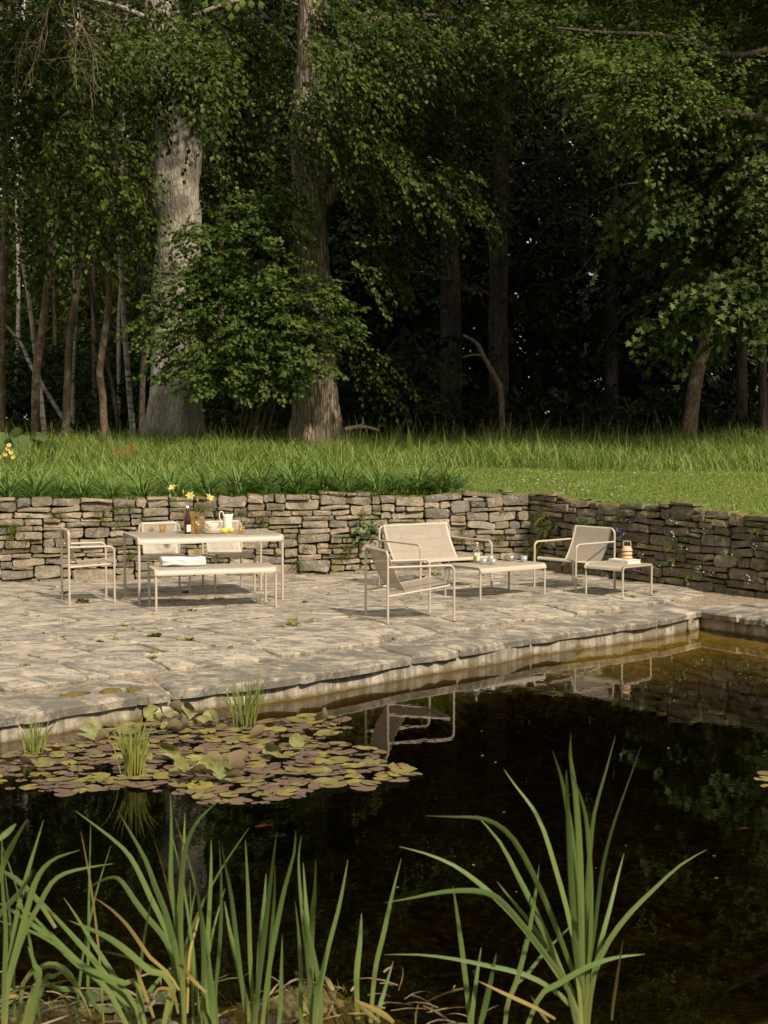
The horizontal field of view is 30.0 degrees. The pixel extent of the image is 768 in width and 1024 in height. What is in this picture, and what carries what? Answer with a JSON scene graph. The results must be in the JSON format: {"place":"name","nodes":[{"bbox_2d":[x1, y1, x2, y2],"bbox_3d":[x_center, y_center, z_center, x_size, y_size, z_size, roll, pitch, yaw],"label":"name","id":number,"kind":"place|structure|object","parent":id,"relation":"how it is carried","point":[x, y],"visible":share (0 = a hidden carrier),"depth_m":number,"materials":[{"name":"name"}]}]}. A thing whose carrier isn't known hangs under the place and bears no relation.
{"place":"outdoors","nodes":[
{"label":"outdoors","id":0,"kind":"place"},
{"bbox_2d":[201,0,264,20],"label":"leafy twig","id":1,"kind":"object","parent":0,"point":[237,7],"visible":1,"depth_m":6.86,"materials":[{"name":"green plant"}]},
{"bbox_2d":[0,630,767,1023],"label":"pond bed","id":2,"kind":"object","parent":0,"point":[694,930],"visible":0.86,"depth_m":9.47,"materials":[{"name":"liquid"}]},
{"bbox_2d":[79,987,178,1023],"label":"water lily","id":3,"kind":"object","parent":2,"relation":"on","point":[95,996],"visible":0.44,"depth_m":5.55,"materials":[{"name":"plant"}]},
{"bbox_2d":[34,981,353,1023],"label":"moss","id":4,"kind":"object","parent":2,"relation":"on","point":[349,999],"visible":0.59,"depth_m":5.49,"materials":[{"name":"plant"}]},
{"bbox_2d":[0,967,497,1023],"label":"reed litter","id":5,"kind":"object","parent":2,"relation":"on","point":[290,981],"visible":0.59,"depth_m":5.45,"materials":[{"name":"plant"}]},
{"bbox_2d":[0,569,767,697],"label":"terrace","id":6,"kind":"structure","parent":0,"point":[76,656],"depth_m":14.61,"materials":[{"name":"stone"}]},
{"bbox_2d":[60,527,115,604],"bbox_3d":[-3.248,0.583,15.711,0.515,0.827,0.548,-1,4,-21],"label":"dining armchair","id":7,"kind":"object","parent":6,"relation":"on","point":[66,533],"visible":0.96,"depth_m":15.57,"materials":[{"name":"beige"}]},
{"bbox_2d":[138,521,190,593],"bbox_3d":[-2.533,0.538,16.517,0.500,0.822,0.518,-1,4,-22],"label":"dining chair","id":8,"kind":"object","parent":6,"relation":"on","point":[158,554],"visible":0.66,"depth_m":16.66,"materials":[{"name":"beige"}]},
{"bbox_2d":[123,529,283,604],"bbox_3d":[-2.030,0.606,16.052,1.619,0.741,0.987,-1,4,-19],"label":"dining table","id":9,"kind":"object","parent":6,"relation":"on","point":[181,537],"visible":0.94,"depth_m":15.74,"materials":[{"name":"beige"}]},
{"bbox_2d":[184,506,190,533],"bbox_3d":[-2.182,0.086,15.922,0.078,0.312,0.079,0,3,0],"label":"wine bottle","id":10,"kind":"object","parent":9,"relation":"on","point":[187,523],"visible":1,"depth_m":15.90,"materials":[{"name":"brown glass"}]},
{"bbox_2d":[183,511,194,531],"bbox_3d":[-2.195,0.111,16.160,0.116,0.235,0.116,-1,4,-20],"label":"flower vase","id":11,"kind":"object","parent":9,"relation":"on","point":[193,519],"visible":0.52,"depth_m":16.18,"materials":[{"name":"orange glass"}]},
{"bbox_2d":[167,484,213,525],"bbox_3d":[-2.180,-0.052,16.149,0.520,0.522,0.095,0,3,0],"label":"lily bouquet","id":12,"kind":"object","parent":11,"relation":"in","point":[190,495],"visible":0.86,"depth_m":16.15,"materials":[{"name":"yellow plant"}]},
{"bbox_2d":[147,562,277,610],"bbox_3d":[-1.827,0.798,15.258,1.299,0.451,0.537,-1,4,-17],"label":"bench","id":13,"kind":"object","parent":6,"relation":"on","point":[265,568],"visible":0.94,"depth_m":15.10,"materials":[{"name":"beige"}]},
{"bbox_2d":[159,556,205,565],"bbox_3d":[-2.149,0.524,15.287,0.467,0.100,0.310,-1,4,-17],"label":"folded towel","id":14,"kind":"object","parent":13,"relation":"on","point":[181,561],"visible":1,"depth_m":15.17,"materials":[{"name":"fabric"}]},
{"bbox_2d":[202,520,255,592],"bbox_3d":[-1.822,0.523,16.784,0.500,0.822,0.518,-1,4,-24],"label":"dining chair","id":15,"kind":"object","parent":6,"relation":"on","point":[232,553],"visible":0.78,"depth_m":16.89,"materials":[{"name":"beige"}]},
{"bbox_2d":[0,489,533,582],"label":"dry stone wall","id":16,"kind":"structure","parent":6,"relation":"on","point":[319,523],"depth_m":18.57,"materials":[{"name":"stone"}]},
{"bbox_2d":[348,516,398,556],"bbox_3d":[-0.135,0.323,18.782,0.692,0.545,0.238,0,3,-6],"label":"wall sapling","id":17,"kind":"object","parent":16,"relation":"attached to","point":[367,531],"visible":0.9,"depth_m":18.74,"materials":[{"name":"green plant"}]},
{"bbox_2d":[365,546,454,624],"bbox_3d":[0.252,0.712,14.340,0.727,0.732,0.669,-1,4,-20],"label":"lounge chair","id":18,"kind":"object","parent":6,"relation":"on","point":[383,561],"visible":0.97,"depth_m":14.24,"materials":[{"name":"beige"}]},
{"bbox_2d":[378,522,492,592],"bbox_3d":[0.612,0.535,17.121,1.069,0.757,0.869,-2,4,-34],"label":"garden sofa","id":19,"kind":"object","parent":6,"relation":"on","point":[443,557],"visible":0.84,"depth_m":17.31,"materials":[{"name":"beige"}]},
{"bbox_2d":[444,560,546,599],"bbox_3d":[1.266,0.773,16.330,0.993,0.376,0.643,-3,4,-37],"label":"coffee table","id":20,"kind":"object","parent":6,"relation":"on","point":[503,566],"visible":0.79,"depth_m":16.19,"materials":[{"name":"beige"}]},
{"bbox_2d":[533,525,615,591],"bbox_3d":[2.271,0.550,17.084,0.727,0.732,0.669,-3,5,-42],"label":"lounge chair","id":21,"kind":"object","parent":6,"relation":"on","point":[573,548],"visible":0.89,"depth_m":17.16,"materials":[{"name":"beige"}]},
{"bbox_2d":[584,561,652,598],"bbox_3d":[2.685,0.770,16.397,0.566,0.373,0.550,-3,5,-43],"label":"side table","id":22,"kind":"object","parent":6,"relation":"on","point":[607,565],"visible":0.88,"depth_m":16.30,"materials":[{"name":"beige"}]},
{"bbox_2d":[529,491,767,598],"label":"dry stone wall","id":23,"kind":"structure","parent":6,"relation":"on","point":[648,534],"depth_m":17.34,"materials":[{"name":"stone"}]},
{"bbox_2d":[4,449,767,513],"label":"lawn","id":24,"kind":"structure","parent":0,"point":[596,499],"depth_m":21.49,"materials":[{"name":"plant"}]},
{"bbox_2d":[0,467,40,497],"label":"daylily clump","id":25,"kind":"object","parent":24,"relation":"on","point":[6,484],"visible":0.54,"depth_m":18.43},
{"bbox_2d":[0,427,61,459],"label":"burdock plant","id":26,"kind":"object","parent":24,"relation":"on","point":[16,434],"visible":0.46,"depth_m":27.09,"materials":[{"name":"green plant"}]},
{"bbox_2d":[3,470,73,501],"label":"daylily clump","id":27,"kind":"object","parent":24,"relation":"on","point":[34,493],"visible":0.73,"depth_m":18.14,"materials":[{"name":"plant"}]},
{"bbox_2d":[0,465,82,492],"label":"daylily clump","id":28,"kind":"object","parent":24,"relation":"on","point":[42,488],"visible":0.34,"depth_m":18.85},
{"bbox_2d":[35,472,100,498],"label":"daylily clump","id":29,"kind":"object","parent":24,"relation":"on","point":[60,490],"visible":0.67,"depth_m":18.37,"materials":[{"name":"plant"}]},
{"bbox_2d":[58,467,114,501],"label":"daylily clump","id":30,"kind":"object","parent":24,"relation":"on","point":[77,492],"visible":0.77,"depth_m":18.31,"materials":[{"name":"plant"}]},
{"bbox_2d":[81,476,134,499],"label":"daylily clump","id":31,"kind":"object","parent":24,"relation":"on","point":[110,494],"visible":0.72,"depth_m":18.45,"materials":[{"name":"plant"}]},
{"bbox_2d":[107,471,178,500],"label":"daylily clump","id":32,"kind":"object","parent":24,"relation":"on","point":[142,493],"visible":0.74,"depth_m":18.50,"materials":[{"name":"plant"}]},
{"bbox_2d":[140,471,201,496],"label":"daylily clump","id":33,"kind":"object","parent":24,"relation":"on","point":[169,492],"visible":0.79,"depth_m":18.62,"materials":[{"name":"plant"}]},
{"bbox_2d":[133,463,216,495],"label":"daylily clump","id":34,"kind":"object","parent":24,"relation":"on","point":[172,480],"visible":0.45,"depth_m":19.05,"materials":[{"name":"plant"}]},
{"bbox_2d":[175,458,241,496],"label":"daylily clump","id":35,"kind":"object","parent":24,"relation":"on","point":[204,482],"visible":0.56,"depth_m":18.96,"materials":[{"name":"plant"}]},
{"bbox_2d":[178,470,247,496],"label":"daylily clump","id":36,"kind":"object","parent":24,"relation":"on","point":[212,491],"visible":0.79,"depth_m":18.62,"materials":[{"name":"plant"}]},
{"bbox_2d":[201,468,269,496],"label":"daylily clump","id":37,"kind":"object","parent":24,"relation":"on","point":[240,489],"visible":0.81,"depth_m":18.82,"materials":[{"name":"plant"}]},
{"bbox_2d":[195,454,286,493],"bbox_3d":[-1.893,-0.510,19.159,1.526,0.600,1.336,-3,4,-40],"label":"daylily clump","id":38,"kind":"object","parent":24,"relation":"on","point":[236,476],"visible":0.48,"depth_m":19.19,"materials":[{"name":"plant"}]},
{"bbox_2d":[224,457,299,494],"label":"daylily clump","id":39,"kind":"object","parent":24,"relation":"on","point":[259,485],"visible":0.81,"depth_m":18.89,"materials":[{"name":"plant"}]},
{"bbox_2d":[245,452,323,492],"bbox_3d":[-1.342,-0.527,19.365,1.344,0.585,1.535,0,3,-6],"label":"daylily clump","id":40,"kind":"object","parent":24,"relation":"on","point":[292,473],"visible":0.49,"depth_m":19.30,"materials":[{"name":"plant"}]},
{"bbox_2d":[255,457,341,493],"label":"daylily clump","id":41,"kind":"object","parent":24,"relation":"on","point":[293,486],"visible":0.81,"depth_m":18.91,"materials":[{"name":"plant"}]},
{"bbox_2d":[276,457,369,492],"bbox_3d":[-0.923,-0.528,19.535,1.302,0.563,1.356,-2,4,-30],"label":"daylily clump","id":42,"kind":"object","parent":24,"relation":"on","point":[320,480],"visible":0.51,"depth_m":19.44,"materials":[{"name":"plant"}]},
{"bbox_2d":[301,468,354,494],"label":"daylily clump","id":43,"kind":"object","parent":24,"relation":"on","point":[326,488],"visible":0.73,"depth_m":18.95,"materials":[{"name":"plant"}]},
{"bbox_2d":[308,462,379,492],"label":"daylily clump","id":44,"kind":"object","parent":24,"relation":"on","point":[353,487],"visible":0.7,"depth_m":19.08,"materials":[{"name":"plant"}]},
{"bbox_2d":[348,464,411,494],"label":"daylily clump","id":45,"kind":"object","parent":24,"relation":"on","point":[374,486],"visible":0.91,"depth_m":19.19,"materials":[{"name":"plant"}]},
{"bbox_2d":[0,415,767,499],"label":"tall grass","id":46,"kind":"structure","parent":24,"relation":"on","point":[579,456],"depth_m":25.70,"materials":[{"name":"plant"}]},
{"bbox_2d":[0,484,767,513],"bbox_3d":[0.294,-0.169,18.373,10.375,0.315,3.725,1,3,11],"label":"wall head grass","id":47,"kind":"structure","parent":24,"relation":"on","point":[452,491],"depth_m":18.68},
{"bbox_2d":[369,457,457,493],"bbox_3d":[0.355,-0.508,19.455,1.420,0.547,1.622,-1,3,-10],"label":"daylily clump","id":48,"kind":"object","parent":24,"relation":"on","point":[419,488],"visible":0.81,"depth_m":19.41,"materials":[{"name":"plant"}]},
{"bbox_2d":[399,459,490,493],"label":"daylily clump","id":49,"kind":"object","parent":24,"relation":"on","point":[437,487],"visible":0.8,"depth_m":19.36,"materials":[{"name":"plant"}]},
{"bbox_2d":[414,462,481,492],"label":"daylily clump","id":50,"kind":"object","parent":24,"relation":"on","point":[455,486],"visible":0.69,"depth_m":19.59,"materials":[{"name":"plant"}]},
{"bbox_2d":[208,405,743,444],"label":"dead stalks","id":51,"kind":"object","parent":24,"relation":"on","point":[520,427],"visible":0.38,"depth_m":32.42,"materials":[{"name":"plant"}]},
{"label":"meadow ground","id":52,"kind":"structure","parent":0,"visible":0},
{"bbox_2d":[0,0,70,432],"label":"young tree","id":53,"kind":"object","parent":52,"relation":"on","point":[3,273],"visible":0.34,"depth_m":33.68,"materials":[{"name":"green plant"}]},
{"bbox_2d":[6,325,74,436],"bbox_3d":[-8.557,-3.191,35.874,2.072,3.254,0.115,0,3,0],"label":"birch tree","id":54,"kind":"object","parent":52,"relation":"on","point":[51,399],"visible":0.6,"depth_m":35.83,"materials":[{"name":"grey plant"}]},
{"bbox_2d":[0,0,91,438],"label":"birch tree","id":55,"kind":"object","parent":52,"relation":"on","point":[33,339],"visible":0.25,"depth_m":34.75,"materials":[{"name":"plant"}]},
{"bbox_2d":[1,1,134,435],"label":"young tree","id":56,"kind":"object","parent":52,"relation":"on","point":[55,303],"visible":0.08,"depth_m":44.63,"materials":[{"name":"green plant"}]},
{"bbox_2d":[0,0,141,426],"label":"birch tree","id":57,"kind":"object","parent":52,"relation":"on","point":[18,295],"visible":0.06,"depth_m":43.59,"materials":[{"name":"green plant"}]},
{"bbox_2d":[3,7,154,432],"bbox_3d":[-8.246,-8.533,36.755,7.275,14.064,5.071,-2,4,-28],"label":"birch tree","id":58,"kind":"object","parent":52,"relation":"on","point":[74,361],"visible":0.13,"depth_m":37.75,"materials":[{"name":"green plant"}]},
{"bbox_2d":[0,0,212,438],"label":"young tree","id":59,"kind":"object","parent":52,"relation":"on","point":[66,408],"visible":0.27,"depth_m":34.23,"materials":[{"name":"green plant"}]},
{"bbox_2d":[0,0,219,438],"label":"young tree","id":60,"kind":"object","parent":52,"relation":"on","point":[35,393],"visible":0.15,"depth_m":34.23,"materials":[{"name":"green plant"}]},
{"bbox_2d":[2,0,235,435],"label":"young tree","id":61,"kind":"object","parent":52,"relation":"on","point":[100,375],"visible":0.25,"depth_m":33.36,"materials":[{"name":"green plant"}]},
{"bbox_2d":[6,0,234,436],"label":"young tree","id":62,"kind":"object","parent":52,"relation":"on","point":[113,394],"visible":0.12,"depth_m":37.75,"materials":[{"name":"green plant"}]},
{"bbox_2d":[0,0,248,437],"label":"young tree","id":63,"kind":"object","parent":52,"relation":"on","point":[142,382],"visible":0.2,"depth_m":36.27,"materials":[{"name":"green plant"}]},
{"bbox_2d":[22,0,231,434],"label":"young tree","id":64,"kind":"object","parent":52,"relation":"on","point":[94,347],"visible":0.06,"depth_m":42.70,"materials":[{"name":"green plant"}]},
{"bbox_2d":[6,1,255,437],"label":"birch tree","id":65,"kind":"object","parent":52,"relation":"on","point":[126,357],"visible":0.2,"depth_m":35.75,"materials":[{"name":"plant"}]},
{"bbox_2d":[44,0,237,432],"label":"birch tree","id":66,"kind":"object","parent":52,"relation":"on","point":[118,343],"visible":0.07,"depth_m":39.75,"materials":[{"name":"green plant"}]},
{"bbox_2d":[119,0,296,435],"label":"young tree","id":67,"kind":"object","parent":52,"relation":"on","point":[286,144],"visible":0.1,"depth_m":39.52,"materials":[{"name":"green plant"}]},
{"bbox_2d":[5,333,416,444],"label":"undergrowth","id":68,"kind":"object","parent":52,"relation":"on","point":[53,381],"visible":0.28,"depth_m":39.00,"materials":[{"name":"green plant"}]},
{"bbox_2d":[0,0,439,436],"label":"forest","id":69,"kind":"object","parent":52,"relation":"on","point":[84,331],"visible":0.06,"depth_m":51.58,"materials":[{"name":"plant"}]},
{"bbox_2d":[0,0,454,441],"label":"beech tree","id":70,"kind":"object","parent":52,"relation":"on","point":[176,81],"visible":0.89,"depth_m":30.76,"materials":[{"name":"green plant"}]},
{"bbox_2d":[0,0,140,125],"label":"bare branch","id":71,"kind":"object","parent":70,"relation":"attached to","point":[64,40],"visible":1,"depth_m":27.92,"materials":[{"name":"plant"}]},
{"bbox_2d":[114,178,372,449],"bbox_3d":[-2.826,-3.857,28.825,5.222,5.620,2.542,0,3,0],"label":"maple shrub","id":72,"kind":"object","parent":52,"relation":"on","point":[250,370],"visible":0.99,"depth_m":28.64,"materials":[{"name":"green plant"}]},
{"bbox_2d":[0,0,767,496],"bbox_3d":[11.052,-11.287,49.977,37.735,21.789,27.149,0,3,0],"label":"forest","id":73,"kind":"object","parent":52,"relation":"on","point":[576,370],"visible":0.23,"depth_m":41.52,"materials":[{"name":"green plant"}]},
{"bbox_2d":[200,0,590,435],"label":"forest tree","id":74,"kind":"object","parent":52,"relation":"on","point":[405,347],"visible":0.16,"depth_m":39.86,"materials":[{"name":"green plant"}]},
{"bbox_2d":[202,0,684,440],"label":"forest tree","id":75,"kind":"object","parent":52,"relation":"on","point":[452,266],"visible":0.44,"depth_m":36.48,"materials":[{"name":"green plant"}]},
{"bbox_2d":[250,0,642,452],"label":"oak tree","id":76,"kind":"object","parent":52,"relation":"on","point":[315,118],"visible":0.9,"depth_m":28.20,"materials":[{"name":"green plant"}]},
{"bbox_2d":[256,0,699,437],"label":"forest tree","id":77,"kind":"object","parent":52,"relation":"on","point":[497,294],"visible":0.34,"depth_m":35.60,"materials":[{"name":"green plant"}]},
{"bbox_2d":[462,334,504,434],"bbox_3d":[2.400,-2.891,34.490,1.059,2.774,0.150,0,3,0],"label":"dead branch","id":78,"kind":"object","parent":52,"relation":"on","point":[496,379],"visible":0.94,"depth_m":34.43,"materials":[{"name":"brown wood"}]},
{"bbox_2d":[336,328,767,443],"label":"undergrowth","id":79,"kind":"object","parent":52,"relation":"on","point":[522,416],"visible":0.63,"depth_m":35.65,"materials":[{"name":"green plant"}]},
{"bbox_2d":[379,0,753,433],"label":"forest tree","id":80,"kind":"object","parent":52,"relation":"on","point":[581,299],"visible":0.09,"depth_m":43.53,"materials":[{"name":"green plant"}]},
{"bbox_2d":[398,0,757,435],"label":"forest tree","id":81,"kind":"object","parent":52,"relation":"on","point":[611,371],"visible":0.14,"depth_m":39.56,"materials":[{"name":"green plant"}]},
{"bbox_2d":[463,0,767,223],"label":"oak tree","id":82,"kind":"object","parent":52,"relation":"on","point":[686,51],"visible":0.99,"depth_m":24.71,"materials":[{"name":"green plant"}]},
{"bbox_2d":[502,0,767,442],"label":"forest tree","id":83,"kind":"object","parent":52,"relation":"on","point":[693,397],"visible":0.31,"depth_m":33.23,"materials":[{"name":"green plant"}]},
{"bbox_2d":[511,0,767,443],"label":"forest tree","id":84,"kind":"object","parent":52,"relation":"on","point":[762,396],"visible":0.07,"depth_m":34.30,"materials":[{"name":"green plant"}]},
{"bbox_2d":[520,0,767,435],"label":"forest tree","id":85,"kind":"object","parent":52,"relation":"on","point":[741,381],"visible":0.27,"depth_m":35.81,"materials":[{"name":"green plant"}]},
{"bbox_2d":[533,0,767,391],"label":"sycamore tree","id":86,"kind":"object","parent":52,"relation":"on","point":[734,267],"visible":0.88,"depth_m":25.96,"materials":[{"name":"green plant"}]},
{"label":"pond water","id":87,"kind":"structure","parent":0,"visible":0},
{"bbox_2d":[19,718,59,760],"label":"sedge tuft","id":88,"kind":"object","parent":87,"relation":"in","point":[35,741],"visible":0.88,"depth_m":9.76,"materials":[{"name":"green plant"}]},
{"bbox_2d":[0,961,106,1023],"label":"cattail","id":89,"kind":"object","parent":87,"relation":"in","point":[64,971],"visible":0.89,"depth_m":5.22,"materials":[{"name":"green plant"}]},
{"bbox_2d":[0,820,108,1023],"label":"cattail","id":90,"kind":"object","parent":87,"relation":"in","point":[10,957],"visible":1,"depth_m":5.00,"materials":[{"name":"green plant"}]},
{"bbox_2d":[0,895,178,1023],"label":"cattail","id":91,"kind":"object","parent":87,"relation":"in","point":[112,985],"visible":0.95,"depth_m":5.03,"materials":[{"name":"green plant"}]},
{"bbox_2d":[3,819,248,1023],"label":"cattail","id":92,"kind":"object","parent":87,"relation":"in","point":[191,925],"visible":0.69,"depth_m":5.29,"materials":[{"name":"green plant"}]},
{"bbox_2d":[96,711,159,789],"bbox_3d":[-1.591,1.507,9.124,0.411,0.497,0.336,3,4,38],"label":"sedge tuft","id":93,"kind":"object","parent":87,"relation":"in","point":[133,760],"visible":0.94,"depth_m":9.11,"materials":[{"name":"green plant"}]},
{"bbox_2d":[77,796,216,1023],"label":"cattail","id":94,"kind":"object","parent":87,"relation":"in","point":[173,942],"visible":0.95,"depth_m":5.10,"materials":[{"name":"green plant"}]},
{"bbox_2d":[0,700,421,804],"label":"water lily","id":95,"kind":"object","parent":87,"relation":"on","point":[228,771],"visible":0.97,"depth_m":9.46,"materials":[{"name":"green plant"}]},
{"bbox_2d":[193,843,250,1023],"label":"cattail","id":96,"kind":"object","parent":87,"relation":"in","point":[208,1013],"visible":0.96,"depth_m":5.23,"materials":[{"name":"green plant"}]},
{"bbox_2d":[219,671,270,737],"bbox_3d":[-1.021,1.409,10.651,0.391,0.513,0.363,0,3,0],"label":"sedge tuft","id":97,"kind":"object","parent":87,"relation":"in","point":[248,721],"visible":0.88,"depth_m":10.61,"materials":[{"name":"green plant"}]},
{"bbox_2d":[245,831,295,1023],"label":"cattail","id":98,"kind":"object","parent":87,"relation":"in","point":[255,1002],"visible":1,"depth_m":5.15,"materials":[{"name":"green plant"}]},
{"bbox_2d":[295,839,347,1023],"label":"cattail","id":99,"kind":"object","parent":87,"relation":"in","point":[316,996],"visible":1,"depth_m":5.16,"materials":[{"name":"green plant"}]},
{"bbox_2d":[324,976,394,1023],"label":"cattail","id":100,"kind":"object","parent":87,"relation":"in","point":[369,1014],"visible":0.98,"depth_m":5.26,"materials":[{"name":"beige plant"}]},
{"bbox_2d":[354,861,400,1023],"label":"cattail","id":101,"kind":"object","parent":87,"relation":"in","point":[375,967],"visible":0.94,"depth_m":5.35,"materials":[{"name":"green plant"}]},
{"bbox_2d":[0,602,767,788],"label":"pond wall","id":102,"kind":"structure","parent":87,"relation":"in","point":[397,679],"depth_m":12.43,"materials":[{"name":"stone"}]},
{"bbox_2d":[453,888,495,1023],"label":"cattail","id":103,"kind":"object","parent":87,"relation":"in","point":[470,1007],"visible":0.95,"depth_m":5.17,"materials":[{"name":"green plant"}]},
{"bbox_2d":[386,735,703,1023],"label":"cattail","id":104,"kind":"object","parent":87,"relation":"in","point":[577,915],"visible":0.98,"depth_m":5.06,"materials":[{"name":"green plant"}]},
{"bbox_2d":[479,868,642,1023],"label":"cattail","id":105,"kind":"object","parent":87,"relation":"in","point":[557,984],"visible":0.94,"depth_m":5.05,"materials":[{"name":"green plant"}]},
{"bbox_2d":[611,942,622,1019],"bbox_3d":[0.825,1.660,5.081,0.010,0.348,0.141,0,3,-6],"label":"cattail","id":106,"kind":"object","parent":87,"relation":"in","point":[614,993],"visible":1,"depth_m":5.10,"materials":[{"name":"green plant"}]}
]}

